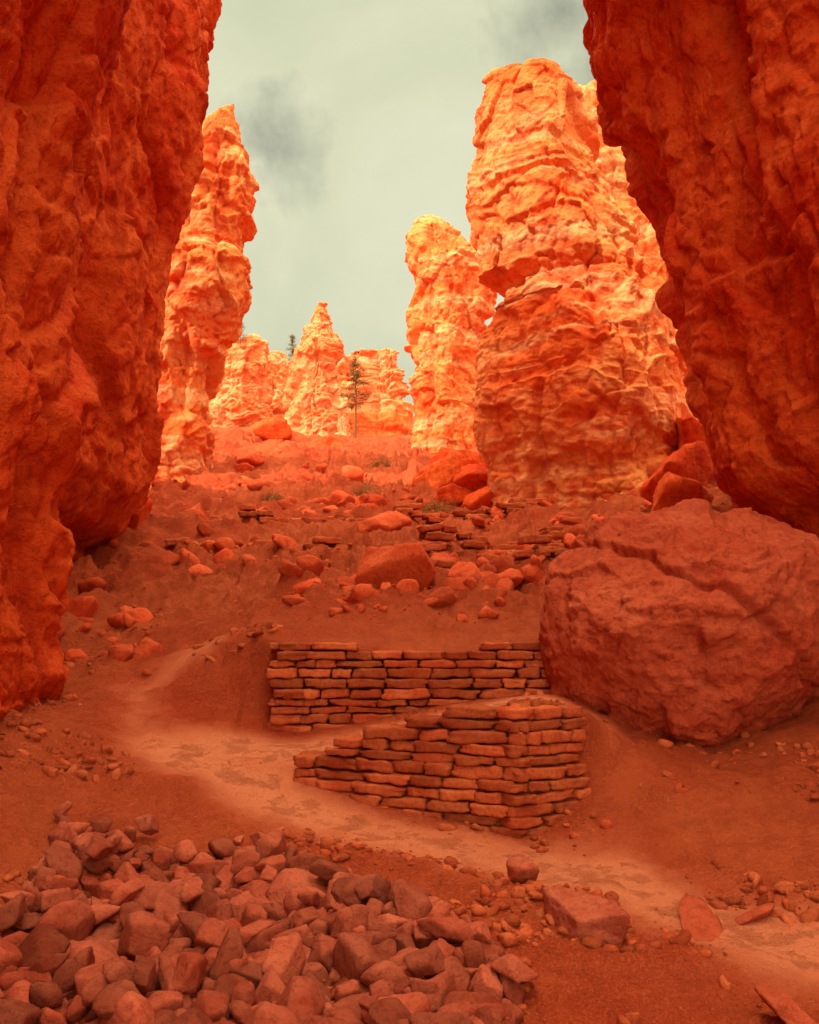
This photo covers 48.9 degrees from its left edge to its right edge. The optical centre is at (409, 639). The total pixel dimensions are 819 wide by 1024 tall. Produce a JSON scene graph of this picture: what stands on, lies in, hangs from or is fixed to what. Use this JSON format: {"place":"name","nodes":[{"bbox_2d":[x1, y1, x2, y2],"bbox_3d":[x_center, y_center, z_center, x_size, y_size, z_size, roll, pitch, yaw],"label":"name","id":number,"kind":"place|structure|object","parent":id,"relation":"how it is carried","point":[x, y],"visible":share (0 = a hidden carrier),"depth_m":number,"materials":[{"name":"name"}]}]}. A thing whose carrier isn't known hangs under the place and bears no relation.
{"place":"outdoors","nodes":[
{"label":"outdoors","id":0,"kind":"place"},
{"bbox_2d":[205,0,594,415],"label":"sky","id":1,"kind":"structure","parent":0,"point":[355,118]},
{"bbox_2d":[0,415,818,1023],"bbox_3d":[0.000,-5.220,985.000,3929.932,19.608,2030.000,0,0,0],"label":"ground","id":2,"kind":"structure","parent":0,"point":[200,741],"depth_m":7.48,"materials":[{"name":"orange soil"}]},
{"bbox_2d":[0,0,131,720],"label":"canyon wall","id":3,"kind":"structure","parent":2,"relation":"on","point":[59,59],"depth_m":8.09,"materials":[{"name":"stone"}]},
{"bbox_2d":[58,0,221,562],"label":"canyon wall","id":4,"kind":"structure","parent":2,"relation":"on","point":[149,117],"depth_m":14.15,"materials":[{"name":"stone"}]},
{"bbox_2d":[127,497,152,528],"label":"boulder","id":5,"kind":"object","parent":2,"relation":"on","point":[139,516],"visible":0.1,"depth_m":17.30,"materials":[{"name":"red stone"}]},
{"bbox_2d":[156,104,259,482],"bbox_3d":[-7.164,-9.402,25.932,5.597,12.116,4.575,0,0,0],"label":"hoodoo","id":6,"kind":"object","parent":2,"relation":"on","point":[208,298],"visible":0.59,"depth_m":25.14,"materials":[{"name":"orange stone"}]},
{"bbox_2d":[209,334,272,427],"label":"cliff","id":7,"kind":"structure","parent":2,"relation":"on","point":[243,397],"depth_m":50.81,"materials":[{"name":"orange stone"}]},
{"bbox_2d":[239,322,247,344],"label":"pine tree","id":8,"kind":"object","parent":7,"relation":"on","point":[240,338],"visible":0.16,"depth_m":50.97,"materials":[{"name":"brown plant"}]},
{"bbox_2d":[252,486,284,500],"bbox_3d":[-3.463,-3.566,21.969,0.833,0.430,0.844,0,0,0],"label":"shrub","id":9,"kind":"object","parent":2,"relation":"on","point":[269,495],"visible":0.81,"depth_m":21.90,"materials":[{"name":"green plant"}]},
{"bbox_2d":[0,801,538,1023],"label":"rubble pile","id":10,"kind":"object","parent":2,"relation":"on","point":[232,912],"visible":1,"depth_m":4.50,"materials":[{"name":"brown stone"}]},
{"bbox_2d":[252,415,292,440],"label":"boulder","id":11,"kind":"object","parent":2,"relation":"on","point":[276,427],"visible":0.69,"depth_m":34.59,"materials":[{"name":"orange stone"}]},
{"bbox_2d":[267,351,289,415],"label":"cliff","id":12,"kind":"structure","parent":2,"relation":"on","point":[278,377],"depth_m":58.62,"materials":[{"name":"orange stone"}]},
{"bbox_2d":[285,334,296,360],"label":"pine tree","id":13,"kind":"object","parent":2,"relation":"on","point":[292,344],"visible":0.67,"depth_m":46.96,"materials":[{"name":"green plant"}]},
{"bbox_2d":[283,301,348,435],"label":"hoodoo","id":14,"kind":"object","parent":2,"relation":"on","point":[314,403],"visible":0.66,"depth_m":45.32,"materials":[{"name":"orange stone"}]},
{"bbox_2d":[317,430,328,435],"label":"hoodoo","id":15,"kind":"object","parent":2,"relation":"on","point":[323,433],"visible":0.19,"depth_m":42.86,"materials":[{"name":"orange stone"}]},
{"bbox_2d":[309,436,343,446],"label":"boulder","id":16,"kind":"object","parent":2,"relation":"on","point":[330,441],"visible":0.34,"depth_m":35.56,"materials":[{"name":"orange stone"}]},
{"bbox_2d":[335,410,350,436],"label":"hoodoo","id":17,"kind":"object","parent":2,"relation":"on","point":[343,426],"visible":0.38,"depth_m":43.90,"materials":[{"name":"orange stone"}]},
{"bbox_2d":[337,356,372,437],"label":"pine tree","id":18,"kind":"object","parent":2,"relation":"on","point":[355,376],"visible":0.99,"depth_m":42.93,"materials":[{"name":"green plant"}]},
{"bbox_2d":[347,479,381,495],"bbox_3d":[-1.267,-4.015,24.029,1.147,0.603,1.159,0,0,0],"label":"shrub","id":19,"kind":"object","parent":2,"relation":"on","point":[359,492],"visible":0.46,"depth_m":23.82,"materials":[{"name":"green plant"}]},
{"bbox_2d":[336,348,409,411],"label":"cliff","id":20,"kind":"structure","parent":2,"relation":"on","point":[384,373],"depth_m":64.42,"materials":[{"name":"orange stone"}]},
{"bbox_2d":[164,497,582,570],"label":"stone steps","id":21,"kind":"structure","parent":2,"relation":"on","point":[545,546],"depth_m":16.31,"materials":[{"name":"stone"}]},
{"bbox_2d":[367,456,391,467],"bbox_3d":[-0.923,-5.769,28.952,0.997,0.512,0.892,0,0,0],"label":"shrub","id":22,"kind":"object","parent":2,"relation":"on","point":[375,464],"visible":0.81,"depth_m":28.91,"materials":[{"name":"green plant"}]},
{"bbox_2d":[348,399,412,435],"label":"rock ledge","id":23,"kind":"object","parent":2,"relation":"on","point":[387,417],"visible":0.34,"depth_m":46.98,"materials":[{"name":"orange stone"}]},
{"bbox_2d":[357,511,411,533],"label":"boulder","id":24,"kind":"object","parent":2,"relation":"on","point":[387,521],"visible":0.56,"depth_m":17.25,"materials":[{"name":"orange stone"}]},
{"bbox_2d":[57,437,723,664],"bbox_3d":[-0.965,-3.850,22.389,26.670,8.576,25.550,0,0,0],"label":"slope rubble","id":25,"kind":"object","parent":2,"relation":"on","point":[84,608],"visible":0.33,"depth_m":12.78,"materials":[{"name":"stone"}]},
{"bbox_2d":[354,543,435,591],"bbox_3d":[-0.212,-0.729,12.334,1.127,1.114,1.107,0,0,0],"label":"boulder","id":26,"kind":"object","parent":2,"relation":"on","point":[391,565],"visible":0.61,"depth_m":11.93,"materials":[{"name":"stone"}]},
{"bbox_2d":[266,642,549,731],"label":"dry stone wall","id":27,"kind":"structure","parent":2,"relation":"on","point":[457,671],"depth_m":9.03,"materials":[{"name":"stone"}]},
{"bbox_2d":[0,617,818,1023],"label":"gravel","id":28,"kind":"structure","parent":2,"relation":"on","point":[480,907],"depth_m":5.76,"materials":[{"name":"brown gravel"}]},
{"bbox_2d":[410,467,427,487],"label":"boulder","id":29,"kind":"object","parent":2,"relation":"on","point":[422,470],"visible":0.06,"depth_m":25.20,"materials":[{"name":"orange stone"}]},
{"bbox_2d":[418,494,458,513],"bbox_3d":[0.630,-3.087,20.569,1.049,0.523,0.964,0,0,0],"label":"shrub","id":30,"kind":"object","parent":2,"relation":"on","point":[438,508],"visible":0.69,"depth_m":20.37,"materials":[{"name":"green plant"}]},
{"bbox_2d":[427,446,452,466],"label":"boulder","id":31,"kind":"object","parent":2,"relation":"on","point":[442,452],"visible":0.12,"depth_m":25.68,"materials":[{"name":"orange stone"}]},
{"bbox_2d":[293,704,590,838],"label":"dry stone wall","id":32,"kind":"structure","parent":2,"relation":"on","point":[429,746],"depth_m":7.09,"materials":[{"name":"brown stone"}]},
{"bbox_2d":[412,449,484,487],"bbox_3d":[1.349,-4.371,24.857,2.344,1.681,1.497,0,0,-35],"label":"boulder","id":33,"kind":"object","parent":2,"relation":"on","point":[440,473],"visible":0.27,"depth_m":24.31,"materials":[{"name":"orange stone"}]},
{"bbox_2d":[404,214,497,454],"bbox_3d":[1.442,-11.252,35.835,4.126,11.390,3.596,0,0,-30],"label":"hoodoo","id":34,"kind":"object","parent":2,"relation":"on","point":[450,310],"visible":0.68,"depth_m":34.99,"materials":[{"name":"orange stone"}]},
{"bbox_2d":[433,483,473,506],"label":"boulder","id":35,"kind":"object","parent":2,"relation":"on","point":[457,493],"visible":0.53,"depth_m":23.21,"materials":[{"name":"orange stone"}]},
{"bbox_2d":[447,561,482,578],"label":"boulder","id":36,"kind":"object","parent":2,"relation":"on","point":[458,569],"visible":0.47,"depth_m":12.54,"materials":[{"name":"stone"}]},
{"bbox_2d":[453,464,488,490],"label":"boulder","id":37,"kind":"object","parent":2,"relation":"on","point":[473,477],"visible":0.34,"depth_m":23.22,"materials":[{"name":"stone"}]},
{"bbox_2d":[462,486,493,510],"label":"boulder","id":38,"kind":"object","parent":2,"relation":"on","point":[478,499],"visible":0.43,"depth_m":22.56,"materials":[{"name":"orange stone"}]},
{"bbox_2d":[498,568,523,587],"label":"boulder","id":39,"kind":"object","parent":2,"relation":"on","point":[515,576],"visible":0.41,"depth_m":12.64,"materials":[{"name":"stone"}]},
{"bbox_2d":[506,856,538,883],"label":"boulder","id":40,"kind":"object","parent":2,"relation":"on","point":[521,870],"visible":0.81,"depth_m":5.75,"materials":[{"name":"brown stone"}]},
{"bbox_2d":[465,57,697,510],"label":"rock tower","id":41,"kind":"structure","parent":2,"relation":"on","point":[578,399],"depth_m":20.98,"materials":[{"name":"orange stone"}]},
{"bbox_2d":[543,886,629,945],"bbox_3d":[0.989,1.574,5.091,0.434,0.301,0.456,0,0,0],"label":"boulder","id":42,"kind":"object","parent":2,"relation":"on","point":[581,915],"visible":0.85,"depth_m":4.94,"materials":[{"name":"brown stone"}]},
{"bbox_2d":[578,80,668,281],"bbox_3d":[7.396,-9.479,27.196,6.255,14.259,4.775,0,0,0],"label":"rock fin","id":43,"kind":"object","parent":2,"relation":"on","point":[609,162],"visible":0.06,"depth_m":26.16,"materials":[{"name":"orange stone"}]},
{"bbox_2d":[640,440,712,503],"bbox_3d":[5.043,-3.091,17.008,1.261,1.288,1.014,0,0,-27],"label":"boulder","id":44,"kind":"object","parent":2,"relation":"on","point":[692,460],"visible":0.43,"depth_m":16.71,"materials":[{"name":"stone"}]},
{"bbox_2d":[538,498,818,746],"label":"boulder","id":45,"kind":"object","parent":2,"relation":"on","point":[693,620],"visible":0.91,"depth_m":7.98,"materials":[{"name":"stone"}]},
{"bbox_2d":[651,472,713,510],"bbox_3d":[4.692,-2.332,15.465,1.135,1.041,1.131,0,0,0],"label":"boulder","id":46,"kind":"object","parent":2,"relation":"on","point":[672,489],"visible":0.53,"depth_m":15.01,"materials":[{"name":"red stone"}]},
{"bbox_2d":[675,417,714,478],"bbox_3d":[6.931,-4.046,21.053,1.975,2.008,2.768,0,0,0],"label":"boulder","id":47,"kind":"object","parent":2,"relation":"on","point":[690,430],"visible":0.09,"depth_m":19.90,"materials":[{"name":"stone"}]},
{"bbox_2d":[678,893,722,941],"bbox_3d":[1.700,1.662,5.262,0.242,0.236,0.444,0,0,13],"label":"boulder","id":48,"kind":"object","parent":2,"relation":"on","point":[699,920],"visible":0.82,"depth_m":5.25,"materials":[{"name":"brown stone"}]},
{"bbox_2d":[583,0,818,537],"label":"canyon wall","id":49,"kind":"structure","parent":2,"relation":"on","point":[708,115],"depth_m":11.29,"materials":[{"name":"red stone"}]},
{"bbox_2d":[735,903,774,924],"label":"boulder","id":50,"kind":"object","parent":2,"relation":"on","point":[760,912],"visible":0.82,"depth_m":5.32,"materials":[{"name":"brown stone"}]},
{"bbox_2d":[754,985,816,1023],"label":"boulder","id":51,"kind":"object","parent":2,"relation":"on","point":[783,1006],"visible":1,"depth_m":3.98,"materials":[{"name":"brown stone"}]},
{"bbox_2d":[811,687,818,695],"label":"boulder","id":52,"kind":"object","parent":2,"relation":"on","point":[815,690],"depth_m":8.76,"materials":[{"name":"red stone"}]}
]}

